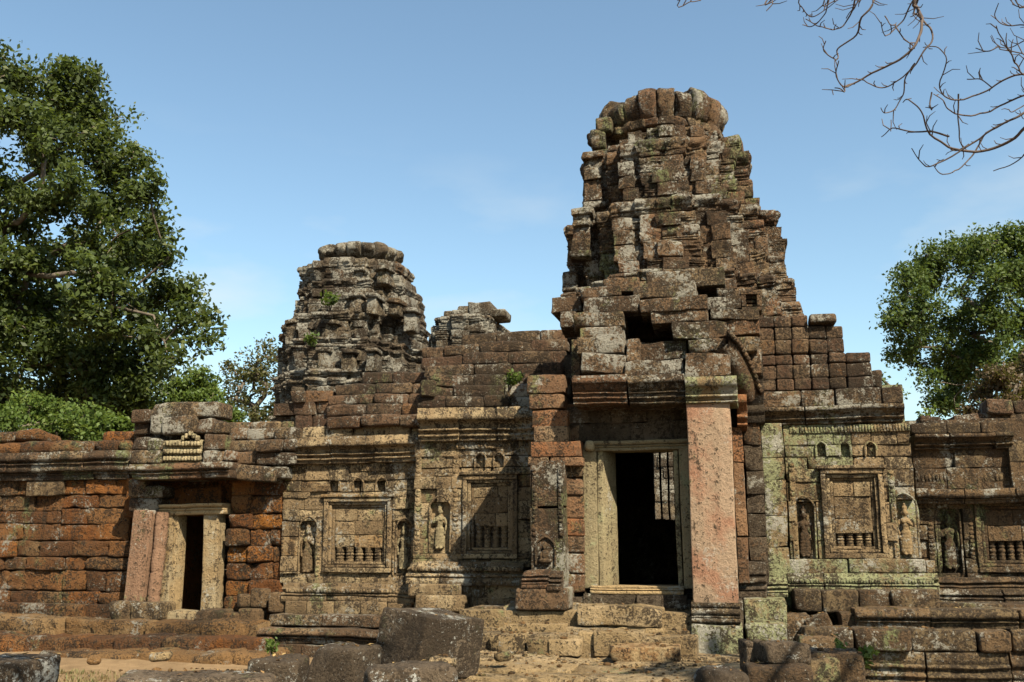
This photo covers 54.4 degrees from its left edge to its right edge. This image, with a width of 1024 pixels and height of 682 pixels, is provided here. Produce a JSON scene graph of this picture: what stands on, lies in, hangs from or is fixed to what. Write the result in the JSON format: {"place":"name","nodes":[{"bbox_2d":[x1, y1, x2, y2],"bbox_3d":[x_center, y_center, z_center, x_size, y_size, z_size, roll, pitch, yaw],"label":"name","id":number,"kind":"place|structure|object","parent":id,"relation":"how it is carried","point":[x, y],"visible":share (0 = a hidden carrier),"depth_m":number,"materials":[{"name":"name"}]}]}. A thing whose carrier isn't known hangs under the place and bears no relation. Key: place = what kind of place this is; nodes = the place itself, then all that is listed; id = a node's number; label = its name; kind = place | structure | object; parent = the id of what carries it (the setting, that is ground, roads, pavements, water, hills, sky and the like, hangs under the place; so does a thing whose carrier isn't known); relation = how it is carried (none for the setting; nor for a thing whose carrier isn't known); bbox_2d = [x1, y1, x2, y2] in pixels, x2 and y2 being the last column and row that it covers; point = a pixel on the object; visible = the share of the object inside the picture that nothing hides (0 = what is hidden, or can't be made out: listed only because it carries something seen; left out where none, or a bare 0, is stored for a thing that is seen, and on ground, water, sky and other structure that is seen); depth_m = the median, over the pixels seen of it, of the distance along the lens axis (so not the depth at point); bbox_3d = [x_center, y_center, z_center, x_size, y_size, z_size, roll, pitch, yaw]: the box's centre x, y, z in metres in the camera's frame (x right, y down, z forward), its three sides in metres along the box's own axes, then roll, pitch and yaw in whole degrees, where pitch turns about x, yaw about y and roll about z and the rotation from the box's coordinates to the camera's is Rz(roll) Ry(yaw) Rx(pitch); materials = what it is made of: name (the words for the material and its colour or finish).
{"place":"outdoors","nodes":[
{"label":"outdoors","id":0,"kind":"place"},
{"bbox_2d":[0,569,312,681],"bbox_3d":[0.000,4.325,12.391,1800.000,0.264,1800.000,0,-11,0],"label":"ground","id":1,"kind":"structure","parent":0,"point":[81,664],"depth_m":14.82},
{"bbox_2d":[0,653,60,681],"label":"fallen block","id":2,"kind":"object","parent":1,"relation":"on","point":[17,667],"depth_m":9.07,"materials":[{"name":"stone"}]},
{"bbox_2d":[0,429,134,617],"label":"laterite wall","id":3,"kind":"structure","parent":1,"relation":"on","point":[58,556],"depth_m":18.43,"materials":[{"name":"stone"}]},
{"bbox_2d":[0,386,134,440],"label":"leafy sapling","id":4,"kind":"object","parent":1,"relation":"on","point":[25,413],"visible":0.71,"depth_m":21.88,"materials":[{"name":"green plant"}]},
{"bbox_2d":[86,655,100,664],"bbox_3d":[-4.916,3.753,11.711,0.162,0.109,0.130,2,-12,-11],"label":"stone","id":5,"kind":"object","parent":1,"relation":"on","point":[93,659],"visible":1,"depth_m":11.66,"materials":[{"name":"beige stone"}]},
{"bbox_2d":[0,38,230,428],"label":"broadleaf tree","id":6,"kind":"object","parent":1,"relation":"on","point":[66,112],"visible":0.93,"depth_m":26.47,"materials":[{"name":"green plant"}]},
{"bbox_2d":[58,667,205,681],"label":"dry grass","id":7,"kind":"structure","parent":1,"relation":"on","point":[76,671],"depth_m":13.37,"materials":[{"name":"plant"}]},
{"bbox_2d":[0,611,289,665],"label":"laterite steps","id":8,"kind":"structure","parent":1,"relation":"on","point":[227,641],"depth_m":16.30,"materials":[{"name":"brown stone"}]},
{"bbox_2d":[83,401,302,620],"bbox_3d":[-5.697,3.429,18.745,4.516,4.331,3.234,-3,-12,12],"label":"side doorway","id":9,"kind":"structure","parent":1,"relation":"on","point":[203,506],"depth_m":17.59,"materials":[{"name":"stone"}]},
{"bbox_2d":[116,670,276,681],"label":"fallen block","id":10,"kind":"object","parent":1,"relation":"on","point":[183,676],"depth_m":9.60,"materials":[{"name":"stone"}]},
{"bbox_2d":[153,363,250,422],"bbox_3d":[-9.594,4.037,29.585,3.107,7.153,2.567,-9,-15,39],"label":"tree","id":11,"kind":"object","parent":1,"relation":"on","point":[199,385],"visible":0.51,"depth_m":30.14,"materials":[{"name":"green plant"}]},
{"bbox_2d":[217,332,280,421],"bbox_3d":[-8.765,3.922,32.866,2.837,8.673,2.918,0,-11,0],"label":"tree","id":12,"kind":"object","parent":1,"relation":"on","point":[258,372],"visible":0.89,"depth_m":32.95,"materials":[{"name":"green plant"}]},
{"bbox_2d":[247,653,309,681],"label":"fallen block","id":13,"kind":"object","parent":1,"relation":"on","point":[291,668],"depth_m":10.24,"materials":[{"name":"stone"}]},
{"bbox_2d":[305,642,381,681],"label":"fallen block","id":14,"kind":"object","parent":1,"relation":"on","point":[336,662],"depth_m":9.94,"materials":[{"name":"stone"}]},
{"bbox_2d":[257,372,471,656],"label":"gallery wing","id":15,"kind":"structure","parent":1,"relation":"on","point":[346,560],"depth_m":17.13,"materials":[{"name":"beige stone"}]},
{"bbox_2d":[321,494,394,572],"bbox_3d":[-2.613,3.323,17.219,1.332,1.326,0.504,-3,-12,12],"label":"false window","id":16,"kind":"structure","parent":15,"relation":"in","point":[357,528],"depth_m":17.10,"materials":[{"name":"stone"}]},
{"bbox_2d":[9,596,1005,681],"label":"fallen leaves","id":17,"kind":"object","parent":1,"relation":"on","point":[552,655],"visible":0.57,"depth_m":11.81,"materials":[{"name":"brown plant"}]},
{"bbox_2d":[264,637,279,655],"bbox_3d":[-2.829,3.608,11.735,0.193,0.232,0.224,0,-11,0],"label":"leafy sprout","id":18,"kind":"object","parent":17,"relation":"on","point":[270,644],"visible":0.98,"depth_m":11.71,"materials":[{"name":"green plant"}]},
{"bbox_2d":[834,634,879,668],"bbox_3d":[3.720,3.426,10.721,0.492,0.518,0.430,0,-11,0],"label":"leafy sprout","id":19,"kind":"object","parent":17,"relation":"on","point":[868,654],"visible":0.37,"depth_m":10.72,"materials":[{"name":"green plant"}]},
{"bbox_2d":[459,602,739,662],"bbox_3d":[1.236,4.090,13.812,3.913,1.023,2.379,-3,-12,12],"label":"stone stairway","id":20,"kind":"object","parent":1,"relation":"on","point":[584,641],"visible":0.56,"depth_m":13.08,"materials":[{"name":"stone"}]},
{"bbox_2d":[577,604,664,627],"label":"stone slab","id":21,"kind":"structure","parent":20,"relation":"on","point":[641,615],"depth_m":13.37,"materials":[{"name":"stone"}]},
{"bbox_2d":[654,452,674,519],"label":"court wall","id":22,"kind":"structure","parent":1,"relation":"on","point":[664,487],"depth_m":27.05,"materials":[{"name":"stone"}]},
{"bbox_2d":[406,87,939,653],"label":"gate temple","id":23,"kind":"structure","parent":1,"relation":"on","point":[730,375],"depth_m":15.09,"materials":[{"name":"stone"}]},
{"bbox_2d":[459,471,520,558],"bbox_3d":[-0.324,2.890,16.527,1.037,1.416,0.491,-3,-12,12],"label":"false window","id":24,"kind":"structure","parent":23,"relation":"in","point":[492,495],"depth_m":16.40,"materials":[{"name":"stone"}]},
{"bbox_2d":[504,368,524,391],"bbox_3d":[0.036,0.641,16.340,0.367,0.376,0.359,0,-11,0],"label":"leafy sprout","id":25,"kind":"object","parent":23,"relation":"on","point":[514,379],"visible":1,"depth_m":16.32,"materials":[{"name":"green plant"}]},
{"bbox_2d":[740,290,761,315],"bbox_3d":[3.589,-0.564,14.943,0.305,0.345,0.357,-3,-12,12],"label":"small false door","id":26,"kind":"structure","parent":23,"relation":"in","point":[750,299],"depth_m":14.81,"materials":[{"name":"stone"}]},
{"bbox_2d":[816,465,888,558],"bbox_3d":[5.110,2.563,14.946,0.994,1.373,0.486,-3,-12,12],"label":"false window","id":27,"kind":"structure","parent":23,"relation":"in","point":[852,496],"depth_m":14.82,"materials":[{"name":"stone"}]},
{"bbox_2d":[809,657,840,681],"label":"fallen block","id":28,"kind":"object","parent":1,"relation":"on","point":[825,669],"depth_m":10.07,"materials":[{"name":"brown stone"}]},
{"bbox_2d":[810,647,865,681],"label":"fallen block","id":29,"kind":"object","parent":1,"relation":"on","point":[852,666],"depth_m":10.15,"materials":[{"name":"brown stone"}]},
{"bbox_2d":[677,0,1023,174],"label":"bare tree","id":30,"kind":"object","parent":1,"relation":"on","point":[913,3],"visible":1,"depth_m":7.51,"materials":[{"name":"brown plant"}]},
{"bbox_2d":[791,588,1023,681],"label":"moulded platform","id":31,"kind":"structure","parent":1,"relation":"on","point":[964,642],"depth_m":12.90,"materials":[{"name":"brown stone"}]},
{"bbox_2d":[882,372,942,416],"bbox_3d":[14.256,4.945,35.881,2.849,7.865,1.103,-2,-12,11],"label":"tree","id":32,"kind":"object","parent":1,"relation":"on","point":[885,382],"visible":0.27,"depth_m":36.37,"materials":[{"name":"green plant"}]},
{"bbox_2d":[869,219,1023,419],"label":"spreading tree","id":33,"kind":"object","parent":1,"relation":"on","point":[921,278],"visible":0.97,"depth_m":40.33,"materials":[{"name":"green plant"}]},
{"bbox_2d":[905,399,1023,601],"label":"gallery","id":34,"kind":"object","parent":1,"relation":"on","point":[968,473],"visible":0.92,"depth_m":15.03,"materials":[{"name":"brown stone"}]},
{"bbox_2d":[973,502,1023,572],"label":"false window","id":35,"kind":"structure","parent":34,"relation":"in","point":[1000,546],"depth_m":14.88,"materials":[{"name":"brown stone"}]},
{"bbox_2d":[954,348,1023,414],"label":"dry shrub tree","id":36,"kind":"object","parent":1,"relation":"on","point":[1002,381],"visible":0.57,"depth_m":34.30,"materials":[{"name":"brown plant"}]},
{"bbox_2d":[268,241,429,420],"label":"tower","id":37,"kind":"structure","parent":0,"point":[373,320],"depth_m":24.55,"materials":[{"name":"stone"}]},
{"bbox_2d":[303,331,319,349],"bbox_3d":[-4.715,-0.034,23.451,0.429,0.441,0.409,0,-11,0],"label":"leafy sprout","id":38,"kind":"object","parent":37,"relation":"on","point":[312,342],"visible":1,"depth_m":23.44,"materials":[{"name":"green plant"}]},
{"bbox_2d":[319,289,340,310],"bbox_3d":[-4.365,-0.995,23.871,0.399,0.518,0.494,9,-14,-38],"label":"leafy sprout","id":39,"kind":"object","parent":37,"relation":"on","point":[327,299],"visible":1,"depth_m":23.89,"materials":[{"name":"green plant"}]},
{"bbox_2d":[428,301,510,347],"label":"tower","id":40,"kind":"structure","parent":0,"point":[452,327],"depth_m":31.64,"materials":[{"name":"stone"}]},
{"bbox_2d":[62,609,933,681],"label":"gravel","id":41,"kind":"structure","parent":0,"point":[658,664],"depth_m":12.09,"materials":[{"name":"brown gravel"}]},
{"bbox_2d":[149,651,172,661],"bbox_3d":[-4.272,3.836,12.111,0.259,0.127,0.314,2,-11,-8],"label":"stone","id":42,"kind":"object","parent":41,"relation":"on","point":[160,656],"visible":1,"depth_m":11.98,"materials":[{"name":"stone"}]},
{"bbox_2d":[429,655,456,666],"bbox_3d":[-0.733,3.389,10.521,0.267,0.115,0.215,-3,-12,17],"label":"stone","id":43,"kind":"object","parent":41,"relation":"on","point":[451,661],"visible":0.64,"depth_m":10.46,"materials":[{"name":"stone"}]},
{"bbox_2d":[744,620,786,640],"bbox_3d":[3.443,4.067,13.454,0.572,0.584,0.734,-3,-12,12],"label":"fallen block","id":44,"kind":"object","parent":41,"relation":"on","point":[772,630],"depth_m":13.17,"materials":[{"name":"stone"}]},
{"bbox_2d":[743,596,786,636],"bbox_3d":[3.535,3.863,13.889,0.588,0.565,0.621,-3,-12,12],"label":"fallen block","id":45,"kind":"object","parent":44,"relation":"on","point":[767,608],"depth_m":13.64,"materials":[{"name":"stone"}]},
{"bbox_2d":[787,612,809,640],"bbox_3d":[3.949,4.005,13.774,0.336,0.460,0.525,-3,-12,12],"label":"fallen block","id":46,"kind":"object","parent":41,"relation":"on","point":[795,622],"depth_m":13.56,"materials":[{"name":"brown stone"}]},
{"bbox_2d":[796,634,835,648],"bbox_3d":[3.950,4.021,12.880,0.484,0.420,0.624,-3,-12,12],"label":"fallen block","id":47,"kind":"object","parent":41,"relation":"on","point":[821,641],"depth_m":12.64,"materials":[{"name":"brown stone"}]},
{"bbox_2d":[800,625,852,647],"bbox_3d":[4.187,4.004,13.240,0.653,0.421,0.626,-3,-12,12],"label":"fallen block","id":48,"kind":"object","parent":41,"relation":"on","point":[845,635],"depth_m":13.01,"materials":[{"name":"brown stone"}]},
{"bbox_2d":[804,612,832,626],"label":"fallen block","id":49,"kind":"object","parent":48,"relation":"on","point":[821,619],"depth_m":13.43,"materials":[{"name":"brown stone"}]},
{"bbox_2d":[837,611,855,627],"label":"fallen block","id":50,"kind":"object","parent":41,"relation":"on","point":[847,619],"depth_m":13.45,"materials":[{"name":"brown stone"}]},
{"bbox_2d":[0,0,1023,425],"label":"sky","id":51,"kind":"structure","parent":0,"point":[449,135],"materials":[{"name":"blue"}]},
{"bbox_2d":[458,652,763,681],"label":"path","id":52,"kind":"structure","parent":0,"point":[544,670],"depth_m":11.54,"materials":[{"name":"stone"}]},
{"bbox_2d":[363,660,457,681],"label":"fallen block","id":53,"kind":"object","parent":52,"relation":"on","point":[421,671],"depth_m":8.81,"materials":[{"name":"stone"}]},
{"bbox_2d":[377,607,483,677],"bbox_3d":[-0.925,3.378,11.142,0.818,0.779,0.984,-10,-15,41],"label":"fallen block","id":54,"kind":"object","parent":52,"relation":"on","point":[408,634],"depth_m":10.92,"materials":[{"name":"stone"}]},
{"bbox_2d":[494,651,511,661],"bbox_3d":[-0.111,3.711,11.718,0.210,0.119,0.158,7,-13,-31],"label":"stone","id":55,"kind":"object","parent":52,"relation":"on","point":[503,656],"visible":1,"depth_m":11.66,"materials":[{"name":"stone"}]},
{"bbox_2d":[609,642,680,661],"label":"stone slab","id":56,"kind":"structure","parent":52,"relation":"on","point":[632,652],"depth_m":12.25,"materials":[{"name":"stone"}]},
{"bbox_2d":[694,665,749,681],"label":"fallen block","id":57,"kind":"object","parent":52,"relation":"on","point":[718,673],"depth_m":9.00,"materials":[{"name":"stone"}]},
{"bbox_2d":[738,638,757,670],"bbox_3d":[2.426,3.416,10.148,0.146,0.721,0.317,1,-11,-5],"label":"fallen block","id":58,"kind":"object","parent":52,"relation":"on","point":[746,649],"depth_m":10.10,"materials":[{"name":"stone"}]},
{"bbox_2d":[742,662,812,681],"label":"fallen block","id":59,"kind":"object","parent":52,"relation":"on","point":[786,672],"depth_m":9.59,"materials":[{"name":"brown stone"}]},
{"bbox_2d":[752,639,810,664],"bbox_3d":[2.694,3.122,10.005,0.478,0.226,0.485,2,-12,-10],"label":"fallen block","id":60,"kind":"object","parent":59,"relation":"on","point":[775,652],"depth_m":9.80,"materials":[{"name":"stone"}]}
]}

